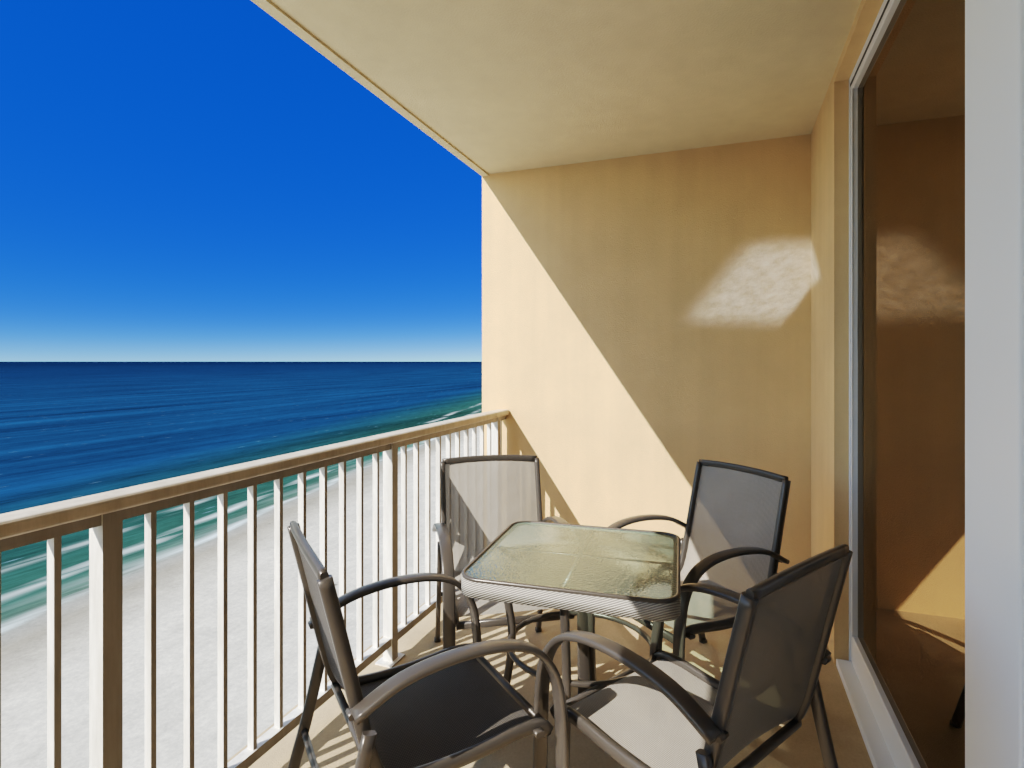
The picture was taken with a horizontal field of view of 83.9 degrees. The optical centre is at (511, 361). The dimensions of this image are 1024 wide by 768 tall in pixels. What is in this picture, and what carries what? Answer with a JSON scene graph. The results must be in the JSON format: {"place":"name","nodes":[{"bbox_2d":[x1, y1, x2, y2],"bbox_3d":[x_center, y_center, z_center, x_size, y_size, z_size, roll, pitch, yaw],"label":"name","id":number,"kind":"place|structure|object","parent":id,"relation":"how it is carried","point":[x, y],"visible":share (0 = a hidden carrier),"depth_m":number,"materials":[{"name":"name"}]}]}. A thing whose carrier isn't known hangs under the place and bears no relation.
{"place":"outdoors","nodes":[
{"label":"outdoors","id":0,"kind":"place"},
{"bbox_2d":[0,362,481,767],"bbox_3d":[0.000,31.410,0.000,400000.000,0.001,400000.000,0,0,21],"label":"sea and beach","id":1,"kind":"structure","parent":0,"point":[70,430],"depth_m":125.21,"materials":[{"name":"blue liquid"}]},
{"bbox_2d":[0,0,481,361],"label":"sky","id":2,"kind":"structure","parent":0,"point":[181,180],"materials":[{"name":"blue"}]},
{"bbox_2d":[228,589,872,767],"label":"balcony floor","id":3,"kind":"structure","parent":0,"point":[333,743],"depth_m":2.28,"materials":[{"name":"beige concrete"}]},
{"bbox_2d":[0,416,505,767],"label":"railing pickets","id":4,"kind":"object","parent":3,"relation":"on","point":[105,640],"visible":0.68,"depth_m":1.79,"materials":[{"name":"white metal"}]},
{"bbox_2d":[0,409,508,539],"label":"handrail","id":5,"kind":"object","parent":4,"relation":"on","point":[23,521],"visible":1,"depth_m":1.65,"materials":[{"name":"beige metal"}]},
{"bbox_2d":[287,521,568,767],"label":"chair","id":6,"kind":"object","parent":3,"relation":"on","point":[460,705],"visible":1,"depth_m":1.59,"materials":[{"name":"grey metal"}]},
{"bbox_2d":[432,455,589,693],"bbox_3d":[-0.047,0.943,2.595,0.595,0.935,0.722,0,0,-12],"label":"chair","id":7,"kind":"object","parent":3,"relation":"on","point":[486,500],"visible":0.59,"depth_m":2.80,"materials":[{"name":"metal"}]},
{"bbox_2d":[461,521,680,760],"bbox_3d":[0.249,1.052,2.077,0.709,0.715,0.709,0,0,17],"label":"glass table","id":8,"kind":"object","parent":3,"relation":"on","point":[607,573],"visible":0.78,"depth_m":1.92,"materials":[{"name":"grey metal"}]},
{"bbox_2d":[482,134,810,572],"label":"end wall","id":9,"kind":"structure","parent":3,"relation":"on","point":[646,333],"depth_m":3.70,"materials":[{"name":"yellow paint"}]},
{"bbox_2d":[533,544,852,767],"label":"chair","id":10,"kind":"object","parent":3,"relation":"on","point":[666,709],"visible":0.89,"depth_m":1.49,"materials":[{"name":"grey metal"}]},
{"bbox_2d":[608,459,790,659],"bbox_3d":[0.777,0.943,2.474,0.722,0.935,0.595,0,0,-28],"label":"chair","id":11,"kind":"object","parent":3,"relation":"on","point":[733,526],"visible":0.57,"depth_m":2.50,"materials":[{"name":"metal"}]},
{"bbox_2d":[811,0,883,663],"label":"wall","id":12,"kind":"structure","parent":3,"relation":"on","point":[830,331],"depth_m":2.68,"materials":[{"name":"beige paint"}]},
{"bbox_2d":[836,0,1023,767],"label":"sliding door frame","id":13,"kind":"object","parent":12,"relation":"attached to","point":[994,383],"visible":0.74,"depth_m":1.16,"materials":[{"name":"white metal"}]},
{"bbox_2d":[850,0,889,86],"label":"door trim","id":14,"kind":"structure","parent":13,"relation":"attached to","point":[886,5],"depth_m":2.25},
{"bbox_2d":[858,0,964,767],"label":"sliding door glass","id":15,"kind":"object","parent":13,"relation":"in","point":[911,362],"visible":0.89,"depth_m":1.80,"materials":[{"name":"brown glass"}]},
{"bbox_2d":[270,0,860,173],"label":"balcony ceiling","id":16,"kind":"structure","parent":0,"point":[493,86],"depth_m":2.62,"materials":[{"name":"beige paint"}]},
{"bbox_2d":[251,0,488,176],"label":"ceiling edge trim","id":17,"kind":"structure","parent":16,"relation":"attached to","point":[277,13],"depth_m":2.65,"materials":[{"name":"beige paint"}]}
]}

